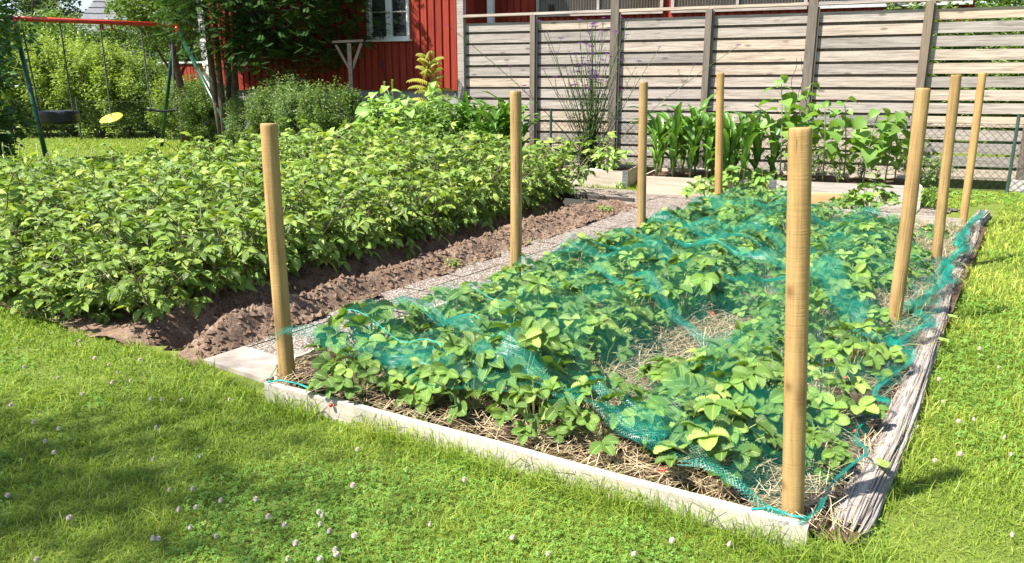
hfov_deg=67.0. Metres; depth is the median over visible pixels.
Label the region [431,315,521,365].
strawberry plant
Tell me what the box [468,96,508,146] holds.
sweetcorn plant
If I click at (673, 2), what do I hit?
window
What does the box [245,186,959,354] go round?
pebble path
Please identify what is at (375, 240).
potato plant
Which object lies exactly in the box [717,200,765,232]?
strawberry plant
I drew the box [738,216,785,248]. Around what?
strawberry plant
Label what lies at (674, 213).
strawberry plant
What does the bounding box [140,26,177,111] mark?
rope swing
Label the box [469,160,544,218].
potato plant
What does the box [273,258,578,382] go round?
side edging board
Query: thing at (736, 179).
strawberry plant
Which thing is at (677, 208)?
strawberry plant
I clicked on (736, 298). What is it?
strawberry plant
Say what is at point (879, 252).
strawberry plant
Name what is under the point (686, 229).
strawberry plant
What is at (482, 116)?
sweetcorn plant
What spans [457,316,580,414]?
strawberry plant
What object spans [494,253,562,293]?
strawberry plant
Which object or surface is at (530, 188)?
potato plant
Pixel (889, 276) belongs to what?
strawberry plant
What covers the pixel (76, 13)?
garden tree
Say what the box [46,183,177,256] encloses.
potato plant
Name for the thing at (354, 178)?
potato plant
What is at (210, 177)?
potato plant
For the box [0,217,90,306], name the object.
potato plant
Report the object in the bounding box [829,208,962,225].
back edging board
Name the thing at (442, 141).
potato plant
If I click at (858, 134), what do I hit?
sunflower plant
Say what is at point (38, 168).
potato plant
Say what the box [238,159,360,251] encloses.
potato plant
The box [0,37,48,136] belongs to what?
hedge bush
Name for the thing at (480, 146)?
potato plant
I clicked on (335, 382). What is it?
strawberry plant
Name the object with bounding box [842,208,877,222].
strawberry plant
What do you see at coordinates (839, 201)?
strawberry plant
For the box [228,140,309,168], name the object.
potato plant
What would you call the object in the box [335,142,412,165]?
potato plant
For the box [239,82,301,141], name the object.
hedge bush
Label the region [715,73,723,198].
wooden post
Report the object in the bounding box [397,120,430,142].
garden plant
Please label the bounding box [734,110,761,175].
sweetcorn plant
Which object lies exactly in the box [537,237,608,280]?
strawberry plant
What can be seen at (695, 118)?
sweetcorn plant
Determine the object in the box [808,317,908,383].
strawberry plant
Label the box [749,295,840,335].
strawberry plant
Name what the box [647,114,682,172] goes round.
sweetcorn plant
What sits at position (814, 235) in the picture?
strawberry plant
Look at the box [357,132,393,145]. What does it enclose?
potato plant
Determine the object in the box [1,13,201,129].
clipped hedge
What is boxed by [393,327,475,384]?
strawberry plant
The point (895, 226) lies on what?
strawberry plant
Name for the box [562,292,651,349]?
strawberry plant
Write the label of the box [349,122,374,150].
garden plant
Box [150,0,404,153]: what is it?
rowan tree
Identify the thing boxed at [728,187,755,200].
strawberry plant
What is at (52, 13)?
garden tree
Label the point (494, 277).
strawberry plant
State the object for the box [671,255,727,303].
strawberry plant
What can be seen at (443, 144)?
potato plant
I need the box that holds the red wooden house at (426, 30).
[198,0,974,143]
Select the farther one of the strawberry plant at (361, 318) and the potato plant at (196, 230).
the potato plant at (196, 230)
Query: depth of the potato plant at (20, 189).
6.39 m
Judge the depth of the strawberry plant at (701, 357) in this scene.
3.22 m
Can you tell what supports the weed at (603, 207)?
on the potato patch soil at (209, 317)
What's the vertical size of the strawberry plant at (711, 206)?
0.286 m
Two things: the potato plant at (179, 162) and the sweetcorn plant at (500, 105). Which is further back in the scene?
the sweetcorn plant at (500, 105)
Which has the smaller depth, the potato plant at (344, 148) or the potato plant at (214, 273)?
the potato plant at (214, 273)
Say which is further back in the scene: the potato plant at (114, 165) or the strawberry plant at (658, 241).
the potato plant at (114, 165)
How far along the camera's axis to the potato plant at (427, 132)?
10.19 m
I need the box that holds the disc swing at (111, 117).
[99,25,122,123]
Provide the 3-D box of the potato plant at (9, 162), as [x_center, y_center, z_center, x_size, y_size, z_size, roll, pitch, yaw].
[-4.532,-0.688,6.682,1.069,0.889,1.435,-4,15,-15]
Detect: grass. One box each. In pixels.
[416,199,968,457]
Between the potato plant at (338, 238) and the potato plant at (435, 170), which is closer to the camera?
the potato plant at (338, 238)
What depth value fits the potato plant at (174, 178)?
6.78 m
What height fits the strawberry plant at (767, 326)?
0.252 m
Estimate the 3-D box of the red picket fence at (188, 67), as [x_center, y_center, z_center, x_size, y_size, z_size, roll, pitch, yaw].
[-9.629,-5.449,22.945,2.000,2.066,0.090,6,16,23]
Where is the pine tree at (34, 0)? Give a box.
[10,0,79,21]
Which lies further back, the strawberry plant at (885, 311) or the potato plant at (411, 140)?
the potato plant at (411, 140)
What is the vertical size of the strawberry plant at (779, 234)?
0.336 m
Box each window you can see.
[366,0,411,41]
[536,0,663,16]
[670,0,807,12]
[818,0,972,8]
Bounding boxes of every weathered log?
[832,265,964,544]
[952,209,989,267]
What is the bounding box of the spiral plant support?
[785,58,802,175]
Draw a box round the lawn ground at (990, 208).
[0,100,1023,562]
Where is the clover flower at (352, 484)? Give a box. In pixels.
[350,482,355,492]
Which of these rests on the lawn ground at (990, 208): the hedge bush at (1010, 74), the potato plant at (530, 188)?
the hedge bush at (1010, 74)
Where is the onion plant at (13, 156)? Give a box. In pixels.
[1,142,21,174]
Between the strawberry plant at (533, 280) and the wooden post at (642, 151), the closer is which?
the strawberry plant at (533, 280)
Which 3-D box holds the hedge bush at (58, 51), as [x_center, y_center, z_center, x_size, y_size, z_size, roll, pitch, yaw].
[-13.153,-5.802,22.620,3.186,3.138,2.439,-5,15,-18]
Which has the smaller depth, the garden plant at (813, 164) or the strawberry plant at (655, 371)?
the strawberry plant at (655, 371)
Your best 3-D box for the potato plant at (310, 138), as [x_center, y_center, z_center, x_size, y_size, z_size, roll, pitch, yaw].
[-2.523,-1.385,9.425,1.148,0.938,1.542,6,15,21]
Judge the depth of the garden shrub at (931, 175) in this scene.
10.38 m
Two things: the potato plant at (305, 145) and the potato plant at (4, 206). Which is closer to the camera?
the potato plant at (4, 206)
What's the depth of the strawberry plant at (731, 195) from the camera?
8.28 m
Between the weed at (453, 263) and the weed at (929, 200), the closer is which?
the weed at (453, 263)
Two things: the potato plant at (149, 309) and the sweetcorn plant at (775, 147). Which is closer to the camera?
the potato plant at (149, 309)
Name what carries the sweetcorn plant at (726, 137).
on the raised garden bed at (664, 182)
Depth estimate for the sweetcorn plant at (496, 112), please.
11.70 m
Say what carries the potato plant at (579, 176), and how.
on the potato patch soil at (209, 317)
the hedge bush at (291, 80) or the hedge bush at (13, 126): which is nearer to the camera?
the hedge bush at (291, 80)
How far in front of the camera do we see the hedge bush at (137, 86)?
21.50 m
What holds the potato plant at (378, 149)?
on the potato patch soil at (209, 317)
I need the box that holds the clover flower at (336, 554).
[333,551,338,559]
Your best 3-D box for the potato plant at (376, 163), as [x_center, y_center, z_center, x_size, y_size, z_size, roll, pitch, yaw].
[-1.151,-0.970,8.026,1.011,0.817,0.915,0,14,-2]
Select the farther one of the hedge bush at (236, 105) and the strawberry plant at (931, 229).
the hedge bush at (236, 105)
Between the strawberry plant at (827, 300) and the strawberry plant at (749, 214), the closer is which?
the strawberry plant at (827, 300)
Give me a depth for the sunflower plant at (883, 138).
9.86 m
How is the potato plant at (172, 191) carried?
on the potato patch soil at (209, 317)
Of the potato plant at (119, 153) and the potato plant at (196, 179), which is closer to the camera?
the potato plant at (196, 179)
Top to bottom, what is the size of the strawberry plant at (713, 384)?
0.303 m
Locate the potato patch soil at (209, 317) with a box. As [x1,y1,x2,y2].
[0,192,635,365]
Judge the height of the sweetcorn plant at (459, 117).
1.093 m
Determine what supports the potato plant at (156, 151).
on the potato patch soil at (209, 317)
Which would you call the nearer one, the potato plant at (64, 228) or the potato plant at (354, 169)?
the potato plant at (64, 228)
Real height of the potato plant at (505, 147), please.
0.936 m
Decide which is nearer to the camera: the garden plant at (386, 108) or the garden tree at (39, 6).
the garden plant at (386, 108)
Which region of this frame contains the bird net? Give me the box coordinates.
[267,185,984,525]
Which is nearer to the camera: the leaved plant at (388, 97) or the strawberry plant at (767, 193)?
the strawberry plant at (767, 193)
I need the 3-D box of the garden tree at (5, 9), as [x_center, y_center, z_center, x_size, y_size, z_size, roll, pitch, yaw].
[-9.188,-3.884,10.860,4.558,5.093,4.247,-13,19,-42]
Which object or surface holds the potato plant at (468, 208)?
on the potato patch soil at (209, 317)
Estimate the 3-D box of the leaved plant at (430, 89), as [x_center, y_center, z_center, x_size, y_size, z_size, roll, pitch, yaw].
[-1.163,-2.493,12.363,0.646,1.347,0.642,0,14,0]
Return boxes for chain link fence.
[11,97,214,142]
[344,108,1023,193]
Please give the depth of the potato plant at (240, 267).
5.15 m
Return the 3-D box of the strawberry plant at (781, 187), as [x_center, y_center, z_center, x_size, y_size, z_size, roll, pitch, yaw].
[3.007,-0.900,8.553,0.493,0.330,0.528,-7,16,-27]
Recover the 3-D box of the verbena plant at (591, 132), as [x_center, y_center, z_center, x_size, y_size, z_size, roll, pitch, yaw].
[1.167,-2.772,11.595,4.231,2.263,1.055,0,14,0]
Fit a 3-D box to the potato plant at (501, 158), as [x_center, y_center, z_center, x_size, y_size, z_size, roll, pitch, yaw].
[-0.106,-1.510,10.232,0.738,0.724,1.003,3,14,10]
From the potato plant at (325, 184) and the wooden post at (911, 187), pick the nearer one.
the wooden post at (911, 187)
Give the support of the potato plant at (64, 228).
on the potato patch soil at (209, 317)
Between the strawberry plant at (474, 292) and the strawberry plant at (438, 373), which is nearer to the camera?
the strawberry plant at (438, 373)
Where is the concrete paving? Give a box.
[203,346,277,382]
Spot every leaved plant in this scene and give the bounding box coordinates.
[351,100,392,145]
[355,92,392,129]
[377,85,409,142]
[387,99,427,142]
[409,81,443,136]
[421,82,450,138]
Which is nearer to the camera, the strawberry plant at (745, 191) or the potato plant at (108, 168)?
the potato plant at (108, 168)
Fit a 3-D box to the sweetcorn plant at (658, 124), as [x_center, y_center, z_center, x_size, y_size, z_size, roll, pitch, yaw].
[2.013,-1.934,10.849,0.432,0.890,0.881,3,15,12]
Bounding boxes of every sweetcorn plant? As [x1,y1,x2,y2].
[430,102,477,145]
[436,96,496,149]
[445,103,493,146]
[451,104,505,151]
[455,91,470,142]
[460,104,488,149]
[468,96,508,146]
[469,99,522,152]
[469,110,509,152]
[471,101,509,146]
[481,91,545,145]
[509,107,538,148]
[626,106,693,176]
[647,113,669,171]
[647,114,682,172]
[649,112,703,170]
[660,104,711,173]
[661,102,687,176]
[670,93,715,174]
[674,117,715,177]
[684,106,707,174]
[698,106,736,177]
[701,117,726,176]
[706,117,736,172]
[709,112,774,176]
[724,111,749,171]
[731,111,767,178]
[732,113,768,175]
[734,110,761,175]
[745,105,795,176]
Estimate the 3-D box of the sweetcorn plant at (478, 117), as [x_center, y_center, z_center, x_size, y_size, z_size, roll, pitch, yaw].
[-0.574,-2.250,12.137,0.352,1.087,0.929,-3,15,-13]
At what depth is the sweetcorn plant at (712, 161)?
10.56 m
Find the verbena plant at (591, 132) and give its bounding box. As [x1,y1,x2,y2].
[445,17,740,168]
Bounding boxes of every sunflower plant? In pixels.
[758,75,805,175]
[777,82,822,160]
[788,92,827,164]
[804,100,848,181]
[827,96,871,181]
[841,108,898,182]
[869,110,910,183]
[869,167,887,183]
[872,113,908,181]
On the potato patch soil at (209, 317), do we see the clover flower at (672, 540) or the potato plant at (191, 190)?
the potato plant at (191, 190)
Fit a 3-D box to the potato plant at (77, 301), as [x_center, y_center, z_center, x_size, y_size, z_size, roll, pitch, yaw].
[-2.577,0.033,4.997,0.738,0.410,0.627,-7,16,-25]
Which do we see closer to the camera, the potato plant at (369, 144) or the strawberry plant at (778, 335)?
the strawberry plant at (778, 335)
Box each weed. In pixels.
[443,256,460,266]
[595,204,614,211]
[919,186,958,208]
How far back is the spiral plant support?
10.14 m
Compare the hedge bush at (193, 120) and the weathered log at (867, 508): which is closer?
the weathered log at (867, 508)
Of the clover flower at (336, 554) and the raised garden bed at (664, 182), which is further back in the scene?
the raised garden bed at (664, 182)
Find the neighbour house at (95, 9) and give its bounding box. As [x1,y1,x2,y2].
[73,0,198,63]
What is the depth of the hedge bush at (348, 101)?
13.31 m
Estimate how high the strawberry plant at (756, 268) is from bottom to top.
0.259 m
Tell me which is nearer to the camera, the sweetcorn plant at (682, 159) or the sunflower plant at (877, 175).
the sunflower plant at (877, 175)
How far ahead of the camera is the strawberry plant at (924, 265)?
5.58 m
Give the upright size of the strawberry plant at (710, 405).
0.314 m
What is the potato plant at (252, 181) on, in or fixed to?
on the potato patch soil at (209, 317)
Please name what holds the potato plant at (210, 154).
on the potato patch soil at (209, 317)
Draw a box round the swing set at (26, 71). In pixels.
[4,15,238,168]
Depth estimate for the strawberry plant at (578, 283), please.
4.83 m
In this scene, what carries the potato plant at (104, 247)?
on the potato patch soil at (209, 317)
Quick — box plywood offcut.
[811,192,844,207]
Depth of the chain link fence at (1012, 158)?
10.79 m
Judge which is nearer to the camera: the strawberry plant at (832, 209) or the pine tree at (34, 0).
the strawberry plant at (832, 209)
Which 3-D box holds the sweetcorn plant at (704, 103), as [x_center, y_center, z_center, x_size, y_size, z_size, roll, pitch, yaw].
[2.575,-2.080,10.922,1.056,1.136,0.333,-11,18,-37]
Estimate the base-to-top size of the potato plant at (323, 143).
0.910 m
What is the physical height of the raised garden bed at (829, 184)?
0.300 m
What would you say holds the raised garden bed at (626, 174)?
on the lawn ground at (990, 208)
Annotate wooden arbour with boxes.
[332,39,363,126]
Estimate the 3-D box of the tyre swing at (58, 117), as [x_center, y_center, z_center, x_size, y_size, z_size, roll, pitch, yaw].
[-9.038,-4.068,15.176,0.804,1.923,0.936,-9,17,-31]
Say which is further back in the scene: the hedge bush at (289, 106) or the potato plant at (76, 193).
the hedge bush at (289, 106)
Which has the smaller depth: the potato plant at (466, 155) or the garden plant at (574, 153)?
the potato plant at (466, 155)
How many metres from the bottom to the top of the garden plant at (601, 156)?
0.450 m
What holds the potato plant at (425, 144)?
on the potato patch soil at (209, 317)
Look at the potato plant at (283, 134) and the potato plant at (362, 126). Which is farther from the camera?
the potato plant at (362, 126)
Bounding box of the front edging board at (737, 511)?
[264,381,808,551]
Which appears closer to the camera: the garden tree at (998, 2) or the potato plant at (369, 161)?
the potato plant at (369, 161)
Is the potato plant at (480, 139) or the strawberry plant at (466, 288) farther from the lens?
the potato plant at (480, 139)
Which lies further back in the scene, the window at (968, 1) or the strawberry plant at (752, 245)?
the window at (968, 1)
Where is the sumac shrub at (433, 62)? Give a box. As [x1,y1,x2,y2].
[407,51,453,131]
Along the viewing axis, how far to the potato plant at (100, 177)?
6.57 m
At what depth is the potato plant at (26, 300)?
4.94 m
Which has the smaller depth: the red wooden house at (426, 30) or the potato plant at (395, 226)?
the potato plant at (395, 226)
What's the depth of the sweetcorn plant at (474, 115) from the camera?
12.03 m
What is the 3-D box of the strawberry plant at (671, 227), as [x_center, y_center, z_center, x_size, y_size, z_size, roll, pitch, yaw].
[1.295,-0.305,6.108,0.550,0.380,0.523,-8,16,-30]
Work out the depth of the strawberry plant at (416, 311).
4.11 m
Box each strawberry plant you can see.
[304,298,429,374]
[306,345,403,406]
[368,299,441,352]
[381,349,471,413]
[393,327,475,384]
[405,284,494,334]
[408,330,519,424]
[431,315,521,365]
[443,281,505,318]
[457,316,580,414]
[466,298,535,352]
[474,272,526,301]
[486,374,587,444]
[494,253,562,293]
[497,273,590,330]
[508,334,603,384]
[531,276,590,319]
[535,256,590,288]
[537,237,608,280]
[539,371,655,455]
[551,305,633,362]
[559,276,612,308]
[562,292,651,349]
[566,231,619,269]
[574,261,644,303]
[592,229,643,263]
[596,285,669,340]
[602,246,670,285]
[609,227,646,247]
[611,271,696,325]
[614,229,685,272]
[628,354,701,411]
[630,220,668,245]
[635,372,752,461]
[637,231,686,267]
[639,209,689,233]
[642,394,782,486]
[643,252,731,316]
[646,207,692,233]
[647,350,781,431]
[649,220,705,250]
[670,202,712,222]
[671,223,729,248]
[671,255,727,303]
[677,197,720,219]
[678,351,818,442]
[679,175,732,203]
[681,221,726,239]
[684,241,760,280]
[686,242,747,284]
[686,335,783,391]
[690,201,726,221]
[695,211,739,234]
[700,197,739,215]
[707,164,764,188]
[707,210,747,232]
[708,235,767,272]
[709,193,741,206]
[713,320,814,363]
[715,280,773,316]
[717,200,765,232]
[722,229,776,260]
[726,184,762,201]
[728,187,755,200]
[731,306,817,351]
[733,186,786,215]
[737,254,785,292]
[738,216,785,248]
[739,216,785,253]
[742,394,815,455]
[743,167,786,191]
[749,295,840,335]
[752,199,776,215]
[756,282,850,320]
[759,204,819,239]
[765,210,816,230]
[765,252,814,269]
[766,185,786,200]
[766,422,854,482]
[771,357,888,435]
[782,207,826,228]
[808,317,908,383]
[809,256,873,297]
[809,260,876,311]
[810,231,835,253]
[810,241,884,271]
[811,204,833,220]
[811,208,830,224]
[814,246,891,285]
[816,202,844,218]
[818,221,862,244]
[828,190,867,209]
[832,222,896,249]
[834,214,872,232]
[835,211,897,248]
[836,237,895,264]
[836,304,908,342]
[838,182,901,210]
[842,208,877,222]
[854,255,917,290]
[861,214,915,242]
[884,214,899,225]
[885,242,932,265]
[888,255,936,280]
[913,224,949,240]
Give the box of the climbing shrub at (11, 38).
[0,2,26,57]
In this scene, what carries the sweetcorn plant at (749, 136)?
on the raised garden bed at (664, 182)
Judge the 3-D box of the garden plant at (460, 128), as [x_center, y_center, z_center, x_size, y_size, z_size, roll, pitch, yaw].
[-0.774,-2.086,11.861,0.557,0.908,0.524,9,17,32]
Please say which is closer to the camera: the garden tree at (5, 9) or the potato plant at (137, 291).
the potato plant at (137, 291)
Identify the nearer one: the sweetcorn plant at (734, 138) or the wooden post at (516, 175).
the wooden post at (516, 175)
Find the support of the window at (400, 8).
in the red wooden house at (426, 30)
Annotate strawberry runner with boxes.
[833,458,891,470]
[899,312,957,322]
[914,337,948,345]
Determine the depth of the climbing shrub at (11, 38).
14.05 m
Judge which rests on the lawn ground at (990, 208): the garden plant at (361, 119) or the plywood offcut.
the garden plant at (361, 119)
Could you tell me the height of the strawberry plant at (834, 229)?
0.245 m
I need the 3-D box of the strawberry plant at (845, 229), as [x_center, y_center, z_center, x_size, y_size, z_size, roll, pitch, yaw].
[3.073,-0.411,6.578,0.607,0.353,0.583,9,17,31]
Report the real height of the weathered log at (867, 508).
0.130 m
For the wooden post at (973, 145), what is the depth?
7.84 m
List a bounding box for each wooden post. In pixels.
[260,123,296,387]
[510,91,521,284]
[637,82,647,226]
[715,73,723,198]
[782,127,812,519]
[888,88,930,324]
[931,74,961,265]
[959,73,986,226]
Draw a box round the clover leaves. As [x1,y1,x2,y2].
[0,181,1023,562]
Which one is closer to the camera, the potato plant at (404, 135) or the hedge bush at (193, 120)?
the potato plant at (404, 135)
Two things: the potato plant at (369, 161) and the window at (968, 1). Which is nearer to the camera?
the potato plant at (369, 161)
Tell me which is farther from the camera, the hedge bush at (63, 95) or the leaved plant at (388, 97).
the hedge bush at (63, 95)
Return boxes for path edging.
[554,193,634,201]
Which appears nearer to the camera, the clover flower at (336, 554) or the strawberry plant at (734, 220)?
the clover flower at (336, 554)
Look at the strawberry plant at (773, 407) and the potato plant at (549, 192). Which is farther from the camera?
the potato plant at (549, 192)
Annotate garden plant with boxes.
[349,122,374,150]
[354,97,394,143]
[362,97,414,134]
[379,126,409,147]
[392,94,432,141]
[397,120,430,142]
[412,100,446,145]
[418,108,454,138]
[419,91,467,147]
[441,116,479,151]
[466,118,502,153]
[553,140,578,167]
[590,142,632,170]
[812,145,829,178]
[812,146,828,175]
[824,145,856,182]
[849,153,868,179]
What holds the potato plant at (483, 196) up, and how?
on the potato patch soil at (209, 317)
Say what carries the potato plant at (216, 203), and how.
on the potato patch soil at (209, 317)
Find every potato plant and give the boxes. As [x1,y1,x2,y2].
[0,146,73,229]
[0,152,66,232]
[0,157,71,186]
[0,159,91,229]
[0,169,90,246]
[0,171,41,271]
[0,185,104,264]
[0,204,143,277]
[0,209,59,278]
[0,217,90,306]
[0,233,59,313]
[0,244,61,302]
[0,255,126,324]
[0,257,104,317]
[3,181,76,234]
[10,180,114,231]
[20,175,100,203]
[29,238,212,311]
[41,218,149,315]
[44,150,180,211]
[44,187,148,234]
[45,153,146,209]
[45,223,223,322]
[45,259,168,323]
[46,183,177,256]
[47,159,156,228]
[61,148,127,187]
[66,153,205,222]
[71,168,228,243]
[73,180,201,298]
[81,164,153,208]
[96,136,228,173]
[100,172,263,238]
[101,150,169,175]
[103,171,184,206]
[116,154,197,182]
[117,220,204,301]
[123,168,217,211]
[125,192,264,270]
[126,166,253,202]
[131,195,240,277]
[139,193,284,317]
[142,160,221,198]
[150,132,297,174]
[153,148,222,177]
[153,201,294,290]
[158,160,253,203]
[166,152,261,200]
[167,161,289,220]
[171,161,296,265]
[172,154,306,194]
[174,166,283,212]
[178,143,241,175]
[180,127,303,168]
[196,137,259,174]
[199,144,291,176]
[207,170,314,262]
[215,128,306,160]
[217,178,319,288]
[223,145,347,228]
[223,176,314,214]
[227,161,302,178]
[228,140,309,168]
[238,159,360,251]
[249,177,374,275]
[249,187,373,271]
[256,140,334,160]
[257,128,367,172]
[257,147,345,188]
[279,117,400,154]
[279,135,359,177]
[279,142,344,175]
[280,123,325,153]
[281,149,316,162]
[281,158,319,177]
[281,160,370,215]
[283,124,356,157]
[283,129,340,149]
[284,177,398,259]
[291,172,361,237]
[299,146,409,220]
[304,145,388,168]
[304,161,403,233]
[306,139,382,169]
[310,158,381,195]
[312,150,427,170]
[316,146,436,213]
[316,161,384,199]
[318,117,386,147]
[321,138,424,169]
[323,174,416,253]
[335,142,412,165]
[338,169,452,254]
[340,121,458,160]
[341,138,387,156]
[344,166,471,260]
[347,143,456,172]
[347,145,414,183]
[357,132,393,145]
[360,129,416,166]
[361,151,444,203]
[365,140,455,200]
[380,128,468,168]
[382,171,464,235]
[398,128,478,193]
[400,131,466,152]
[401,159,468,213]
[403,144,510,230]
[406,135,487,151]
[408,134,456,153]
[411,163,491,235]
[414,142,507,180]
[414,145,498,181]
[424,143,471,162]
[443,131,504,161]
[444,148,538,224]
[451,134,508,182]
[460,158,535,218]
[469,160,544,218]
[470,141,535,175]
[473,135,531,173]
[478,134,555,218]
[495,131,617,200]
[510,145,573,205]
[522,159,564,212]
[526,136,583,202]
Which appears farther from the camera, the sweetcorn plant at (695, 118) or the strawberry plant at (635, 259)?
the sweetcorn plant at (695, 118)
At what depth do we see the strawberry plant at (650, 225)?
6.55 m
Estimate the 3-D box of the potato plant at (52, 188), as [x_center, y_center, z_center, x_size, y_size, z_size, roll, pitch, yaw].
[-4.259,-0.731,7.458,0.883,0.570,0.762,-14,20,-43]
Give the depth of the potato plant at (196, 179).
6.01 m
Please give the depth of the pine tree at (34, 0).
51.61 m
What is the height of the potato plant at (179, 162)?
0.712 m
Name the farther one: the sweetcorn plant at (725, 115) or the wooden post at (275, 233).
the sweetcorn plant at (725, 115)
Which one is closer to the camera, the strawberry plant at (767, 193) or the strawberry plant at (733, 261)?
the strawberry plant at (733, 261)
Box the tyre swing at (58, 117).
[20,21,80,124]
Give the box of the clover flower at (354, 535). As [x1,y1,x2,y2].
[352,532,357,542]
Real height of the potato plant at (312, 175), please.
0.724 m
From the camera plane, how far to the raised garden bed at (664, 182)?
10.47 m
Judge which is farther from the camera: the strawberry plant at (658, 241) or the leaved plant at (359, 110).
the leaved plant at (359, 110)
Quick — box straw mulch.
[255,211,982,534]
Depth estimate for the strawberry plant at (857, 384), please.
3.17 m
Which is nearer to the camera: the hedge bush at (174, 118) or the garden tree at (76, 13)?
the hedge bush at (174, 118)
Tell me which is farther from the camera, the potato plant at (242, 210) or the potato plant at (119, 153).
the potato plant at (119, 153)
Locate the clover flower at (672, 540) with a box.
[669,537,674,549]
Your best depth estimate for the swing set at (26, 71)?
15.68 m
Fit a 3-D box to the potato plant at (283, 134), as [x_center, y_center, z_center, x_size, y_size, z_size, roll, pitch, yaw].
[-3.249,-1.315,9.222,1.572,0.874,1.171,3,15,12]
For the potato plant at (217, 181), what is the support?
on the potato patch soil at (209, 317)
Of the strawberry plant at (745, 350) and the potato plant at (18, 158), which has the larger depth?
the potato plant at (18, 158)
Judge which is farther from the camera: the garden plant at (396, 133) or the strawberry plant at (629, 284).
the garden plant at (396, 133)
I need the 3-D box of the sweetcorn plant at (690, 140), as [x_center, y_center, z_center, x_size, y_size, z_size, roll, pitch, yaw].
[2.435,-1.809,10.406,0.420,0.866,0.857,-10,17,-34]
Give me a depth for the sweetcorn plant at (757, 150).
10.21 m
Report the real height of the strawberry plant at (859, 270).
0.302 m
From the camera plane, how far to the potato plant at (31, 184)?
6.48 m
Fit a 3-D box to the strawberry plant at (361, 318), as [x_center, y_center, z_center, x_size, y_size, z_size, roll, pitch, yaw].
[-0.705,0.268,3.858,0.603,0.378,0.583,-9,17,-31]
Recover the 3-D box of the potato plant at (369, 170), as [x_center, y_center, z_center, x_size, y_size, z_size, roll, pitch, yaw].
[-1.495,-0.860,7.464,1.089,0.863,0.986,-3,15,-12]
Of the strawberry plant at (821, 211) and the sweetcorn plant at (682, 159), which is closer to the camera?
the strawberry plant at (821, 211)
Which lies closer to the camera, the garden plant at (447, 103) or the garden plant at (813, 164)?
the garden plant at (813, 164)
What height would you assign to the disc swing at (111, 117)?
1.970 m
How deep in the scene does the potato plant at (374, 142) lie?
9.77 m
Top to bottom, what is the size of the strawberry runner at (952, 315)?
0.055 m
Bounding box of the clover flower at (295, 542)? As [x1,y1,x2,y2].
[293,540,297,551]
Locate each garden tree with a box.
[0,0,46,80]
[0,0,70,26]
[9,8,87,45]
[19,0,86,17]
[49,11,81,26]
[102,0,198,145]
[129,0,194,61]
[961,0,1023,129]
[977,0,1023,142]
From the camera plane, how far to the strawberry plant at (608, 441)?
3.02 m
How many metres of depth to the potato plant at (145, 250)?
5.25 m
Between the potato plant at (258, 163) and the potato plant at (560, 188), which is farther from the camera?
the potato plant at (560, 188)
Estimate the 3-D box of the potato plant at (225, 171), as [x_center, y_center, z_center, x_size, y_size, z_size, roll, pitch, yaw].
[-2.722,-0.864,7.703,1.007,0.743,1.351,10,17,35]
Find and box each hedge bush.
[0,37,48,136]
[0,40,91,137]
[12,26,110,135]
[43,36,135,137]
[84,40,158,137]
[115,52,176,137]
[144,74,197,138]
[156,71,216,140]
[169,70,224,150]
[222,88,272,148]
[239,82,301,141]
[244,68,320,141]
[270,79,332,143]
[291,75,364,140]
[885,1,1017,165]
[966,3,1023,170]
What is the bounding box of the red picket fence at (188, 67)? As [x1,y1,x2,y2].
[159,61,202,81]
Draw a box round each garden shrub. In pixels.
[0,51,40,175]
[899,138,931,174]
[921,155,962,191]
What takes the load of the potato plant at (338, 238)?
on the potato patch soil at (209, 317)
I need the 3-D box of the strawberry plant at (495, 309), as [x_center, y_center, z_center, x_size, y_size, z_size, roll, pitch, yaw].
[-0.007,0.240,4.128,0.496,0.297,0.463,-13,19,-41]
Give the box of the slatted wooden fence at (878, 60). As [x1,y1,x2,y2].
[456,0,1023,191]
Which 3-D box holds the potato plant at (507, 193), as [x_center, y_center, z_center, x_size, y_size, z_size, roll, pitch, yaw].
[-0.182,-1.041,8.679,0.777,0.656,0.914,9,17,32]
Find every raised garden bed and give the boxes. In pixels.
[495,162,637,188]
[646,168,753,197]
[768,171,922,207]
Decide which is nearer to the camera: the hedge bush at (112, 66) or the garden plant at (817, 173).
the garden plant at (817, 173)

